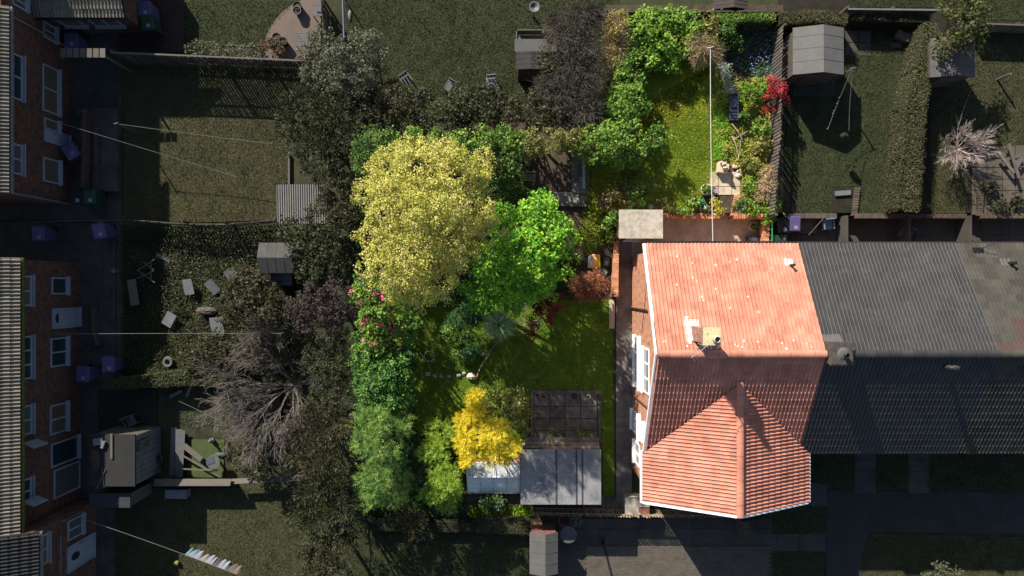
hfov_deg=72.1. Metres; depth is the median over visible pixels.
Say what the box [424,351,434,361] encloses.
plant support
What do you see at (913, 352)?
terraced house
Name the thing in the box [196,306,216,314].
wicker hull
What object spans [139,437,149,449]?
window
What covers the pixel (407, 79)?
garden chair
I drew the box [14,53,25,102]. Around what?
window
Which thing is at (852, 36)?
neighbour slabs
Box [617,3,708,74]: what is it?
apple tree
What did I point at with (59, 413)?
window
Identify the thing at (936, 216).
retaining wall
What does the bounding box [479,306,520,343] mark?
cordyline
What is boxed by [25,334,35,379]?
window
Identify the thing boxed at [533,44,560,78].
hazel shrub
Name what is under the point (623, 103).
ivy shrub
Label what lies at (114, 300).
yard kerb
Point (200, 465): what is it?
white board
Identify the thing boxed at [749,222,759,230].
hanging planter
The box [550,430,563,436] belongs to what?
weed
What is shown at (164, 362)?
tyre
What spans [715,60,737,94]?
silver shrub
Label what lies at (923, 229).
leaf litter
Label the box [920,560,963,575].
blossom shrub
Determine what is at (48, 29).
window
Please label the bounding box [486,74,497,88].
garden chair
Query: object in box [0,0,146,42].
brick house
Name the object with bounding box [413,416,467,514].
conifer tree
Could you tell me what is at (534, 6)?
bird feeder
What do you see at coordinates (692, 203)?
currant shrub
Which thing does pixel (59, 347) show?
window
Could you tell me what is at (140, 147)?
washing line
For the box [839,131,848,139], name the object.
peg bag
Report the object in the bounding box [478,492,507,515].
flower clump
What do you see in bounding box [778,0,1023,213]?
neighbour garden
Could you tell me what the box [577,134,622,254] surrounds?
grass
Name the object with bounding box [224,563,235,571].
laundry garment
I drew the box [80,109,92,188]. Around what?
yard wall
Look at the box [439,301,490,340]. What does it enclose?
juniper shrub
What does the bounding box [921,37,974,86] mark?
shed
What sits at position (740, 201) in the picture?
lavender clump
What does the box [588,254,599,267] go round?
compost bag
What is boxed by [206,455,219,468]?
garden table
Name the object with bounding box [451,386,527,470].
golden cypress
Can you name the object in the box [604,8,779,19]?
top fence
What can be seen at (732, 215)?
retaining wall
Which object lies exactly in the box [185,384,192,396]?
offcut
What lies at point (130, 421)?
garden chair
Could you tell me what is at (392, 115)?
elder tree
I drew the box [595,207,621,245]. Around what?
fern shrub
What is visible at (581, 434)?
weed
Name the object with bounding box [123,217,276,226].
picket fence
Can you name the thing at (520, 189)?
laurel shrub
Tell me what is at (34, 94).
brick house
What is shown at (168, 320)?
loose board
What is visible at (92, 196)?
wheelie bin
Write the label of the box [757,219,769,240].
garden wall
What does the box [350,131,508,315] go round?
acacia tree
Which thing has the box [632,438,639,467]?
window
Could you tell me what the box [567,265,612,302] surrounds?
berberis shrub
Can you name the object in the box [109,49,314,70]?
slatted fence
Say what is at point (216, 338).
bramble bush
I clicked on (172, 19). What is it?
brick paved yard
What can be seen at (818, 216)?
retaining wall
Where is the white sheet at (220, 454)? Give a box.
[214,452,226,456]
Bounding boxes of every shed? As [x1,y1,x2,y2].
[257,242,302,272]
[276,184,334,224]
[516,51,542,80]
[529,522,557,575]
[711,0,747,9]
[781,24,843,84]
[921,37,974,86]
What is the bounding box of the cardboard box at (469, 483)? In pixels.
[468,479,476,488]
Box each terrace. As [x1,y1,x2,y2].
[76,108,121,191]
[98,59,117,107]
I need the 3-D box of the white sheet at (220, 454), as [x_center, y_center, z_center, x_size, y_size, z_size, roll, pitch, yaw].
[-13.574,7.784,32.903,0.736,0.217,0.232,0,90,0]
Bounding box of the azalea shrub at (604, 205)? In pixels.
[593,176,636,214]
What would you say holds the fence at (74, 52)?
on the neighbour lawn at (180, 75)
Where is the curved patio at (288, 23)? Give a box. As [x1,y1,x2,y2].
[263,0,320,58]
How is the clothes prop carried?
on the neighbour lawn at (459, 66)
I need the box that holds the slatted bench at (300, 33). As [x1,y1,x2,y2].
[295,31,310,48]
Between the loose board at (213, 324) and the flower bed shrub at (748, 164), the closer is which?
the flower bed shrub at (748, 164)
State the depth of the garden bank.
32.31 m
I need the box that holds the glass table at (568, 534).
[560,526,576,542]
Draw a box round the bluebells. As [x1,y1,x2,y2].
[733,28,779,77]
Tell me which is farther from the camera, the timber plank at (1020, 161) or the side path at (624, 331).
the side path at (624, 331)
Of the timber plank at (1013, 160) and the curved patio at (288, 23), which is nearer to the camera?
the timber plank at (1013, 160)
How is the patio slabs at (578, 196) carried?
on the patio earth
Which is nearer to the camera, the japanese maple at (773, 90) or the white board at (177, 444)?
the japanese maple at (773, 90)
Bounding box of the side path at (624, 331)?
[616,239,631,505]
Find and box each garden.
[604,5,782,213]
[629,0,777,4]
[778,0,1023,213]
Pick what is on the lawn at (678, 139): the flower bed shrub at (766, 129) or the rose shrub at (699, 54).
the rose shrub at (699, 54)
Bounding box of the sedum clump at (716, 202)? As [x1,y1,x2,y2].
[709,195,726,218]
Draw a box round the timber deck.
[98,389,156,485]
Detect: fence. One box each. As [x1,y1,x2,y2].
[60,48,132,72]
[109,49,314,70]
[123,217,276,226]
[321,0,333,43]
[532,505,745,518]
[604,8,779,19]
[764,23,785,216]
[838,6,938,17]
[964,21,1023,32]
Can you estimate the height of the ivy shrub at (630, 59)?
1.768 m
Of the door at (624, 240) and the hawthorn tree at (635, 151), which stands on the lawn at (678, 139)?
the hawthorn tree at (635, 151)
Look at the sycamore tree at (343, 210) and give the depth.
29.13 m
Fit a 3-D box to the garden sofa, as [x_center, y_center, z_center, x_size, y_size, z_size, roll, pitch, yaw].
[1.087,-11.551,32.600,1.810,0.800,0.870,0,90,0]
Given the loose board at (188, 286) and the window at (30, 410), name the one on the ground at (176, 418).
the loose board at (188, 286)
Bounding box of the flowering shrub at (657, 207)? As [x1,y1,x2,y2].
[654,197,679,215]
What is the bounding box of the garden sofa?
[516,29,554,38]
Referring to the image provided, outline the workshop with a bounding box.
[89,426,160,485]
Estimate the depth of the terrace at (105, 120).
32.70 m
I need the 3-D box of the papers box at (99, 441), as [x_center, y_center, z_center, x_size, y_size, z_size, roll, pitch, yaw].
[-17.947,6.754,30.635,0.544,0.130,0.450,0,90,0]
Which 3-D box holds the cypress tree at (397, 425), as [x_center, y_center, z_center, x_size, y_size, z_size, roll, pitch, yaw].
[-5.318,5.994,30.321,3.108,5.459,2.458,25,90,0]
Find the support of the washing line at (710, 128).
on the lawn at (678, 139)
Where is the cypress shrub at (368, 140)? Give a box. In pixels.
[348,123,395,175]
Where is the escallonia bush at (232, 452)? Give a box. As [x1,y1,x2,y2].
[220,433,276,483]
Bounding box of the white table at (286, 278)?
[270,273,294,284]
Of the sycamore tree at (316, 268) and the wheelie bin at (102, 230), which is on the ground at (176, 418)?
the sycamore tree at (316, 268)
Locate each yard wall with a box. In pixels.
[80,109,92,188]
[94,128,103,192]
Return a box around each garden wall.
[611,241,618,296]
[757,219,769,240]
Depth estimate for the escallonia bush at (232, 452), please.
31.40 m
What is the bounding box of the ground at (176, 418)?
[0,0,1023,575]
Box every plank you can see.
[110,434,112,458]
[997,151,1014,173]
[1001,153,1022,161]
[1007,143,1020,178]
[1013,157,1023,170]
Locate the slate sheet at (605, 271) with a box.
[596,267,607,274]
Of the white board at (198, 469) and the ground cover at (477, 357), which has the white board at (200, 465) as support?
the white board at (198, 469)
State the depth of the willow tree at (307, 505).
29.27 m
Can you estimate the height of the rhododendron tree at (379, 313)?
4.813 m
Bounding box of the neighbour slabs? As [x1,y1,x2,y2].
[845,30,870,55]
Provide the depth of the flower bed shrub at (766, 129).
31.62 m
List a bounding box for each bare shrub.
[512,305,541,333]
[936,114,1002,179]
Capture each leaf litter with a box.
[160,395,227,427]
[531,454,598,499]
[536,396,595,436]
[558,521,766,573]
[617,245,633,491]
[791,220,997,240]
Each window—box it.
[12,0,29,13]
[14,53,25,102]
[14,143,25,176]
[25,275,34,306]
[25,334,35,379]
[25,403,35,434]
[25,475,34,504]
[42,20,58,44]
[42,63,61,116]
[43,157,62,185]
[43,531,51,564]
[44,117,61,134]
[50,336,69,367]
[50,400,69,435]
[51,276,69,294]
[51,434,81,467]
[53,460,79,499]
[56,20,88,28]
[67,512,85,541]
[87,20,126,28]
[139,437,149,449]
[632,334,636,386]
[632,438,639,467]
[640,345,648,395]
[641,421,645,442]
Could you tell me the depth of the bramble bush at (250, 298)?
31.37 m
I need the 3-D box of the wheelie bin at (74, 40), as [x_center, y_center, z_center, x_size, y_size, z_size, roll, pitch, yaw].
[-20.049,-11.277,32.463,0.580,1.067,0.758,0,90,0]
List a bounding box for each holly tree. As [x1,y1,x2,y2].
[347,314,414,425]
[347,340,417,419]
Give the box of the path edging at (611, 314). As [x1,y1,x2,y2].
[609,300,614,328]
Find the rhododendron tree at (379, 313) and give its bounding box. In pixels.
[348,272,415,360]
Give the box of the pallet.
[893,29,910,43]
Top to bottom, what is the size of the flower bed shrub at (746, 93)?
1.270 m
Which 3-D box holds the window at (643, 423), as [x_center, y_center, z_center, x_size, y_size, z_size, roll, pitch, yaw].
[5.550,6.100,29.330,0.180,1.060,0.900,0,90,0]
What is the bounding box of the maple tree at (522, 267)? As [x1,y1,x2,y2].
[457,186,582,318]
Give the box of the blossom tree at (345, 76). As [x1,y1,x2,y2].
[296,21,391,103]
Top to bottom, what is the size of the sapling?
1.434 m
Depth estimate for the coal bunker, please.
32.01 m
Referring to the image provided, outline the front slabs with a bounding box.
[602,496,615,507]
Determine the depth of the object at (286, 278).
32.00 m
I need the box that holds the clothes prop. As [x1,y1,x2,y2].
[342,0,349,38]
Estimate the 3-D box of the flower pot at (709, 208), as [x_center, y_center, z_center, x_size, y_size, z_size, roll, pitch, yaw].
[8.950,-3.604,32.136,0.345,0.327,0.402,30,90,0]
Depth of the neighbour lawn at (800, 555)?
33.00 m
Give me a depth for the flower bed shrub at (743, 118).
31.77 m
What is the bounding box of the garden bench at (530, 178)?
[520,171,535,181]
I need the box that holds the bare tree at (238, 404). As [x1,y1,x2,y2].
[187,311,372,470]
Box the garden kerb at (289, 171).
[288,153,290,183]
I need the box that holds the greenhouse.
[467,457,519,492]
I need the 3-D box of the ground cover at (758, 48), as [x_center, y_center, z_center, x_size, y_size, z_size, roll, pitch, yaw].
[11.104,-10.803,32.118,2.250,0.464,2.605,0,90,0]
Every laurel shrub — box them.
[381,125,460,152]
[395,308,422,366]
[466,129,528,204]
[482,164,533,216]
[549,126,595,159]
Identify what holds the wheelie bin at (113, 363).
on the yard at (68, 245)
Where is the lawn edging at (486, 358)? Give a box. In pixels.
[476,341,498,377]
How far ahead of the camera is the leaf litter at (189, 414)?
32.97 m
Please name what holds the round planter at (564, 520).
on the neighbour driveway
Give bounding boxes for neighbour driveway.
[558,518,771,575]
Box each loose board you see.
[127,279,139,305]
[156,253,173,262]
[161,311,176,327]
[182,279,194,294]
[204,279,220,294]
[209,317,224,334]
[223,267,236,280]
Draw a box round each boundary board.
[153,479,230,485]
[231,475,302,483]
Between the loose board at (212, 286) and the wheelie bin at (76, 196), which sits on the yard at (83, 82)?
the wheelie bin at (76, 196)
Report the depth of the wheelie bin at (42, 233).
31.97 m
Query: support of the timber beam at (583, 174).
on the patio slabs at (578, 196)
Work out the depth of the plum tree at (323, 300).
29.22 m
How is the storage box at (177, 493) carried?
on the neighbour lawn at (230, 526)
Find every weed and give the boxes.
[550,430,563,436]
[575,427,591,436]
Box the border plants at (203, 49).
[183,38,216,59]
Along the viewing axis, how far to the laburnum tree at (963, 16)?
29.45 m
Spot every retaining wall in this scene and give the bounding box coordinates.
[663,213,719,219]
[727,195,763,219]
[777,213,836,219]
[844,187,907,219]
[908,214,966,219]
[967,184,1023,219]
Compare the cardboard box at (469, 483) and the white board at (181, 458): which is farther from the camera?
the white board at (181, 458)
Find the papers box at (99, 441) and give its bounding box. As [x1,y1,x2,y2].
[93,438,105,448]
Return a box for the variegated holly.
[479,384,540,436]
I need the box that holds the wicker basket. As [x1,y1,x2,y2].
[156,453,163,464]
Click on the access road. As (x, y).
(846, 541)
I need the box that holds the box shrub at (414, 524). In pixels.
[391,507,438,544]
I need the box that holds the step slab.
[834,190,850,195]
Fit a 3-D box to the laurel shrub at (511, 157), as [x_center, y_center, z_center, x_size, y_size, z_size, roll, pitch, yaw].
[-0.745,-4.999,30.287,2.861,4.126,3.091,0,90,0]
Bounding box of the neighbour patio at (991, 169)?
[971,145,1023,214]
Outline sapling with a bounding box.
[440,323,464,357]
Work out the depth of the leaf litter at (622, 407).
32.96 m
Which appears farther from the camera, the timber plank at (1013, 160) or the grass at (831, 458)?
the grass at (831, 458)
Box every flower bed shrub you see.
[736,111,754,122]
[737,153,763,174]
[739,81,759,103]
[741,175,761,196]
[741,196,765,216]
[750,78,771,99]
[750,116,771,136]
[753,136,774,155]
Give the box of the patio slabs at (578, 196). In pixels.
[571,150,587,204]
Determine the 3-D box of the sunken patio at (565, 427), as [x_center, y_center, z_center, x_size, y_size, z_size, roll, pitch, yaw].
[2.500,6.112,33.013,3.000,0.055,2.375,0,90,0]
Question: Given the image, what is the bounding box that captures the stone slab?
[890,42,901,47]
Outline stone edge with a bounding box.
[91,306,103,345]
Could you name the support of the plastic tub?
on the greenhouse
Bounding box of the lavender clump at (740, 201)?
[730,197,747,211]
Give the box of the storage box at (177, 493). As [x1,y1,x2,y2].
[165,488,190,498]
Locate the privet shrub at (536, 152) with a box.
[498,125,573,174]
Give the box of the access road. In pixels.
[826,490,1023,575]
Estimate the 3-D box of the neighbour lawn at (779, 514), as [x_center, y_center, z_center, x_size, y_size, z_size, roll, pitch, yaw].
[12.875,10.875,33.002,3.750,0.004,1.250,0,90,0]
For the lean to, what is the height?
1.900 m
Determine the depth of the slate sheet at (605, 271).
32.74 m
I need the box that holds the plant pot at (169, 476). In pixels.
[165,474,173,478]
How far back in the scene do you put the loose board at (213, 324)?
32.62 m
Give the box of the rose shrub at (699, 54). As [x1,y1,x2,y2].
[682,29,728,72]
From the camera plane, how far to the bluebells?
32.07 m
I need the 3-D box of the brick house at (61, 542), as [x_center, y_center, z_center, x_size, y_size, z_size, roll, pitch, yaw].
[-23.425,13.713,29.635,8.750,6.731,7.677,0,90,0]
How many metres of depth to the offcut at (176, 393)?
32.93 m
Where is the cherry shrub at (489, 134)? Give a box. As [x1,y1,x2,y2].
[452,122,531,153]
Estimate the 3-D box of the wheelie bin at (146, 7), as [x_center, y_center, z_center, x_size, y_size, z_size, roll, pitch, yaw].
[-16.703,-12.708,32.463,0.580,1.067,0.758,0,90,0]
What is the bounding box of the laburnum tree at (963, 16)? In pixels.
[928,0,994,61]
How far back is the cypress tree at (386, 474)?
29.26 m
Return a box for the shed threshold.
[793,80,834,95]
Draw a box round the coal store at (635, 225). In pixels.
[616,210,662,241]
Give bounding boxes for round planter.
[559,514,570,526]
[570,514,582,526]
[700,183,713,194]
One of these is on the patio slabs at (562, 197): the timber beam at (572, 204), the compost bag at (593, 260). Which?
the timber beam at (572, 204)
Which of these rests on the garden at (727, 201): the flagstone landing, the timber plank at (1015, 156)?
the flagstone landing
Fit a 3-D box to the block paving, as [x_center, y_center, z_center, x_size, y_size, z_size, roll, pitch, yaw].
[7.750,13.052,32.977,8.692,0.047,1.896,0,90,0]
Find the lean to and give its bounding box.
[89,482,151,507]
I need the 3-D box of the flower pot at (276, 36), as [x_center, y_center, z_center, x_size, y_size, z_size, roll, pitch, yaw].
[-10.926,-11.643,32.805,0.400,0.350,0.400,0,90,0]
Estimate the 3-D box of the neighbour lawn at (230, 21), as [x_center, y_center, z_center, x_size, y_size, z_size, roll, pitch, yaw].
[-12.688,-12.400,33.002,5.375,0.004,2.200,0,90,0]
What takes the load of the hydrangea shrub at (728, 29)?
on the garden at (727, 201)
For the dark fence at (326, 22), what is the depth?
32.17 m
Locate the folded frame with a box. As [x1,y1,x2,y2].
[137,259,154,282]
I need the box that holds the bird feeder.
[529,1,539,17]
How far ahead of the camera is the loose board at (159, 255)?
32.78 m
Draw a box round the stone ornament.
[716,161,728,173]
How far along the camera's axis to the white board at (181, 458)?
32.76 m
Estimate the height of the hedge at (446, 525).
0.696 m
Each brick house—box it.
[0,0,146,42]
[0,5,71,204]
[0,257,81,535]
[0,500,95,575]
[630,241,827,518]
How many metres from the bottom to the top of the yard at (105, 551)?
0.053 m
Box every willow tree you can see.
[278,401,360,487]
[283,456,365,546]
[290,524,360,575]
[298,326,357,425]
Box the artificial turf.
[192,439,223,477]
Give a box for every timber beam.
[558,203,586,206]
[582,157,584,188]
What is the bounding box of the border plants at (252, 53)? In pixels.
[232,41,268,62]
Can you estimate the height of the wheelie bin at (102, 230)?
1.067 m
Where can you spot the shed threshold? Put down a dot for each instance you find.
(806, 92)
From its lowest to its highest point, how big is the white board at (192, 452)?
0.040 m
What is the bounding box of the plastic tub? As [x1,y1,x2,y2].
[503,478,512,485]
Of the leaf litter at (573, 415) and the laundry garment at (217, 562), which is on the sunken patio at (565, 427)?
the leaf litter at (573, 415)
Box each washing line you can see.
[45,118,235,176]
[80,333,282,333]
[81,518,234,573]
[114,122,270,143]
[179,401,233,428]
[696,47,712,240]
[830,67,856,116]
[954,84,976,130]
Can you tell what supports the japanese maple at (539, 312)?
on the lawn at (544, 371)
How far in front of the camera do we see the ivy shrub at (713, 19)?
31.12 m
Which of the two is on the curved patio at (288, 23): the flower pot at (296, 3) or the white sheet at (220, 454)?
the flower pot at (296, 3)
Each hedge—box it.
[112,365,240,390]
[363,515,474,533]
[476,513,529,535]
[712,11,775,30]
[771,9,848,32]
[846,12,931,28]
[881,21,938,213]
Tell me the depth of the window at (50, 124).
31.75 m
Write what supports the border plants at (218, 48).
on the ground at (176, 418)
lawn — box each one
[115,488,319,575]
[122,63,303,222]
[184,0,297,46]
[341,0,618,125]
[352,533,527,575]
[411,299,613,501]
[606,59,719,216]
[749,507,826,532]
[772,551,823,575]
[784,32,909,212]
[810,454,854,487]
[850,0,1023,19]
[862,533,1023,575]
[874,454,907,487]
[928,451,1023,492]
[931,23,1023,212]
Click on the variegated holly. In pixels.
(500, 403)
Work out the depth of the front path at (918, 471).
32.99 m
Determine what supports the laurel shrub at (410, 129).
on the garden bank
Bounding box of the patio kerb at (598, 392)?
[531,390,600,443]
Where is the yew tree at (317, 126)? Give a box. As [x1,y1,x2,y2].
[271,81,363,185]
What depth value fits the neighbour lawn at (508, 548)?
33.00 m
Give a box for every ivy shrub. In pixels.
[601,44,656,85]
[602,58,653,134]
[607,7,726,43]
[760,195,784,227]
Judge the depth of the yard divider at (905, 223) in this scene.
32.33 m
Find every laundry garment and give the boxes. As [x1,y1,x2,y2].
[185,548,196,556]
[192,549,204,559]
[199,552,208,560]
[204,555,217,563]
[211,558,222,566]
[218,559,230,568]
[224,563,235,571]
[230,564,242,573]
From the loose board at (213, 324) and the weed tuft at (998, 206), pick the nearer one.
the weed tuft at (998, 206)
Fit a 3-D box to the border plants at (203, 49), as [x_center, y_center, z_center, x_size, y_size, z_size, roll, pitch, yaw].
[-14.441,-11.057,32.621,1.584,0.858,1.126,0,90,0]
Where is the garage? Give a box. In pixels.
[521,437,600,504]
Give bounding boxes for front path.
[755,533,825,550]
[810,482,826,506]
[854,454,875,492]
[908,454,929,492]
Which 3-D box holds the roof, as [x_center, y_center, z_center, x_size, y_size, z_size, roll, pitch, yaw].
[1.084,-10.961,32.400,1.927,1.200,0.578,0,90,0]
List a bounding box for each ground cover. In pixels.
[349,129,580,319]
[351,300,465,517]
[412,310,491,374]
[600,8,718,158]
[713,62,779,214]
[713,79,728,159]
[731,24,778,78]
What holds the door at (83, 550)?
in the brick house at (61, 542)
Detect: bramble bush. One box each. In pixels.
[179,326,273,382]
[214,264,293,339]
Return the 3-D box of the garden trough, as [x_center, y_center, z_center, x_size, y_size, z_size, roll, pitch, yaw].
[11.203,-2.216,32.740,0.500,0.480,0.400,0,90,0]
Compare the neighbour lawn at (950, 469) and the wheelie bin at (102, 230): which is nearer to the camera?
the wheelie bin at (102, 230)
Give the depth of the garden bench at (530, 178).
31.87 m
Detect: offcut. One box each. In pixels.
[169,389,182,397]
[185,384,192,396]
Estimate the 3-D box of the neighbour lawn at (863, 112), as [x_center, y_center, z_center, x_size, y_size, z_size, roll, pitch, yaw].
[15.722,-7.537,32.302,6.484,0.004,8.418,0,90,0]
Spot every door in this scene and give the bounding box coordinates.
[44,127,71,145]
[52,307,81,328]
[67,532,95,573]
[520,69,537,80]
[623,239,641,241]
[630,408,637,434]
[794,74,825,84]
[929,77,959,86]
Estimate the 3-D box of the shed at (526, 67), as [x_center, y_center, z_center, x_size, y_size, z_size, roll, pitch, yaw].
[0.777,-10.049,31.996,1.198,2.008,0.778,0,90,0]
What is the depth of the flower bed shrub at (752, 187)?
31.75 m
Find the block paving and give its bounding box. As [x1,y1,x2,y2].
[585,546,769,575]
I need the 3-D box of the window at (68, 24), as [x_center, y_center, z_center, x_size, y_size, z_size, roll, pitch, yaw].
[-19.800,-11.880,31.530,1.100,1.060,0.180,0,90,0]
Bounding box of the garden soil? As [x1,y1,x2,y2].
[354,308,614,515]
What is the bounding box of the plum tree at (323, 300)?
[282,274,359,337]
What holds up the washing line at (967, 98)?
on the neighbour lawn at (948, 130)
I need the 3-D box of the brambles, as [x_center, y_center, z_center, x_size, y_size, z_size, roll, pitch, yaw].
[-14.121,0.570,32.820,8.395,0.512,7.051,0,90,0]
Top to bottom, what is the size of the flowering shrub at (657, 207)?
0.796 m
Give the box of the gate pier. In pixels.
[735,518,751,543]
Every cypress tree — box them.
[345,398,415,470]
[351,455,414,513]
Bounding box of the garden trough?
[746,236,759,240]
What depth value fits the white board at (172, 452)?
32.88 m
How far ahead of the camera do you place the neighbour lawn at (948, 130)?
32.30 m
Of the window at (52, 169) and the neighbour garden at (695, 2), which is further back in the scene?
the neighbour garden at (695, 2)
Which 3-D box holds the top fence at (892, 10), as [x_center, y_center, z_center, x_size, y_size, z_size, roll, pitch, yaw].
[16.955,-12.428,31.805,4.112,1.090,0.170,1,90,0]
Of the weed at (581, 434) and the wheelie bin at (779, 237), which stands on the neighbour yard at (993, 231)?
the wheelie bin at (779, 237)
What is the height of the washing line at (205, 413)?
0.247 m
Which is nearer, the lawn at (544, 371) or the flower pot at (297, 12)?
the flower pot at (297, 12)
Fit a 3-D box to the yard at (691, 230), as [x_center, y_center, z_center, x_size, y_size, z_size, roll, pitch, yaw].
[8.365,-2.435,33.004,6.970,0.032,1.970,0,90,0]
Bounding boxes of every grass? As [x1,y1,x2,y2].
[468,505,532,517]
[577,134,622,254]
[772,552,823,575]
[810,454,854,487]
[875,454,908,487]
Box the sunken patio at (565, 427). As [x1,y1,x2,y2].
[533,394,596,436]
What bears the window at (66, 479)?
in the brick house at (40, 434)
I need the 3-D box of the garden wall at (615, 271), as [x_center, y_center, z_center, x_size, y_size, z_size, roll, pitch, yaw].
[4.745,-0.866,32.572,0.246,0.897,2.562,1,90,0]
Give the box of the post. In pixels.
[996,73,1011,79]
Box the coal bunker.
[623,493,649,514]
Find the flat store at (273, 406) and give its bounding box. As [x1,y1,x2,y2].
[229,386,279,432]
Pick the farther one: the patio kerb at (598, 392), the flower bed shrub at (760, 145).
the patio kerb at (598, 392)
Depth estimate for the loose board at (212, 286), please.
32.63 m
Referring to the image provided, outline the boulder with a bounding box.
[466,372,475,379]
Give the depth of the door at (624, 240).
32.94 m
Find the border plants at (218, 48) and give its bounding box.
[210,42,239,60]
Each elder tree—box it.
[337,77,431,137]
[410,80,510,140]
[489,87,574,136]
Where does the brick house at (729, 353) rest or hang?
on the ground at (176, 418)
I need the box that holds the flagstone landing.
[709,172,739,194]
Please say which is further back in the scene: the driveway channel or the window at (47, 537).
the driveway channel
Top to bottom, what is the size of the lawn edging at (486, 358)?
0.140 m
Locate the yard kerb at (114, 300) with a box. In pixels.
[113,228,115,388]
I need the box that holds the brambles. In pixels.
[119,225,298,374]
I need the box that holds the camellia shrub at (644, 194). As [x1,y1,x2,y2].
[620,178,656,209]
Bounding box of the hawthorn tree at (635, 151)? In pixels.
[574,114,675,171]
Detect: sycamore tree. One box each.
[272,212,364,295]
[303,171,361,232]
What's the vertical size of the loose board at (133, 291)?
0.490 m
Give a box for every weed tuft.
[979,179,1004,197]
[988,197,1013,214]
[1009,190,1023,211]
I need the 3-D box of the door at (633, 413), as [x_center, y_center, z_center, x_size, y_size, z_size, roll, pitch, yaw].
[5.570,6.100,31.925,0.140,2.050,1.000,0,90,0]
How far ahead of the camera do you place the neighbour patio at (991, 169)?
32.29 m
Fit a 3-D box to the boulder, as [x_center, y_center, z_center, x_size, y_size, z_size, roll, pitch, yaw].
[-1.905,4.106,32.905,0.466,0.434,0.354,0,90,0]
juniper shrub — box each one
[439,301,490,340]
[453,333,485,362]
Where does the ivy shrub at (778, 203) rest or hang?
on the garden at (727, 201)
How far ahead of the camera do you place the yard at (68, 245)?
32.99 m
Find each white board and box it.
[169,427,176,475]
[175,429,181,476]
[178,430,184,477]
[180,468,217,470]
[182,443,203,461]
[182,454,219,476]
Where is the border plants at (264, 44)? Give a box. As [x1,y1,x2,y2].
[254,37,286,57]
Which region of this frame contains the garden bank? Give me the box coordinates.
[351,123,615,299]
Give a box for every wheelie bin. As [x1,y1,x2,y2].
[32,225,57,240]
[60,141,80,161]
[64,32,89,52]
[70,188,82,204]
[76,364,101,382]
[83,188,107,204]
[91,221,116,239]
[101,355,124,372]
[138,0,160,21]
[140,13,162,35]
[769,235,786,240]
[770,217,789,233]
[788,215,799,231]
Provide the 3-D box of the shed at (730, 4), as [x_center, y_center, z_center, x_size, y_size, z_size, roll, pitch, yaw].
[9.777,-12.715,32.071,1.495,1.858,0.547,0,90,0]
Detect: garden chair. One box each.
[118,413,142,427]
[312,2,322,19]
[398,70,414,85]
[444,78,457,91]
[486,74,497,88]
[818,218,835,230]
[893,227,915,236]
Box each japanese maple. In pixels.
[523,292,565,342]
[761,73,790,114]
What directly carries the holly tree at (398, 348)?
on the garden soil
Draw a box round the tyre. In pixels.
[162,356,173,366]
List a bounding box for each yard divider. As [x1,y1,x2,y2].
[836,215,847,241]
[897,215,910,241]
[955,215,971,241]
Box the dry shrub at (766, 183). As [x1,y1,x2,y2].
[752,163,780,203]
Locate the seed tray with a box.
[603,256,609,265]
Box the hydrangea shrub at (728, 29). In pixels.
[717,16,743,54]
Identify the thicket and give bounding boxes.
[532,0,611,134]
[594,9,634,84]
[596,77,616,124]
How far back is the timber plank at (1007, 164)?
31.93 m
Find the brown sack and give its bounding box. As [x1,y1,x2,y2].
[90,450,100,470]
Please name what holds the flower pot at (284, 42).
on the curved patio at (288, 23)
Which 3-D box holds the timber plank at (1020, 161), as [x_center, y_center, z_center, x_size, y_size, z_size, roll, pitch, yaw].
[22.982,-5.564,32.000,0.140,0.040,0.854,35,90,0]
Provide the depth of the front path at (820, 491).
32.99 m
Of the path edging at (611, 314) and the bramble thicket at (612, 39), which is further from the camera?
the path edging at (611, 314)
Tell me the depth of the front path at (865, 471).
32.98 m
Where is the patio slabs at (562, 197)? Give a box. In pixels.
[535,192,570,203]
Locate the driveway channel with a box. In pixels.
[602,541,612,575]
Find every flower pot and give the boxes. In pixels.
[272,33,280,40]
[278,37,287,46]
[292,6,301,15]
[293,1,301,9]
[705,205,711,211]
[712,187,716,194]
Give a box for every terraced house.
[798,242,1000,453]
[955,242,1023,453]
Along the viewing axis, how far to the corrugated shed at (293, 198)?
31.10 m
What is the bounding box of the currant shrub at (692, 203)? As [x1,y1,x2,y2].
[672,196,706,216]
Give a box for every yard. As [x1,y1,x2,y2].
[0,53,121,219]
[0,223,123,498]
[78,0,185,51]
[96,508,115,575]
[632,217,761,255]
[769,215,1023,241]
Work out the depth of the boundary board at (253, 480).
32.31 m
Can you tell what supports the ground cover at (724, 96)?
on the garden at (727, 201)
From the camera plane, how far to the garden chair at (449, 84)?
32.55 m
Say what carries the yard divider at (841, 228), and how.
on the neighbour yard at (993, 231)

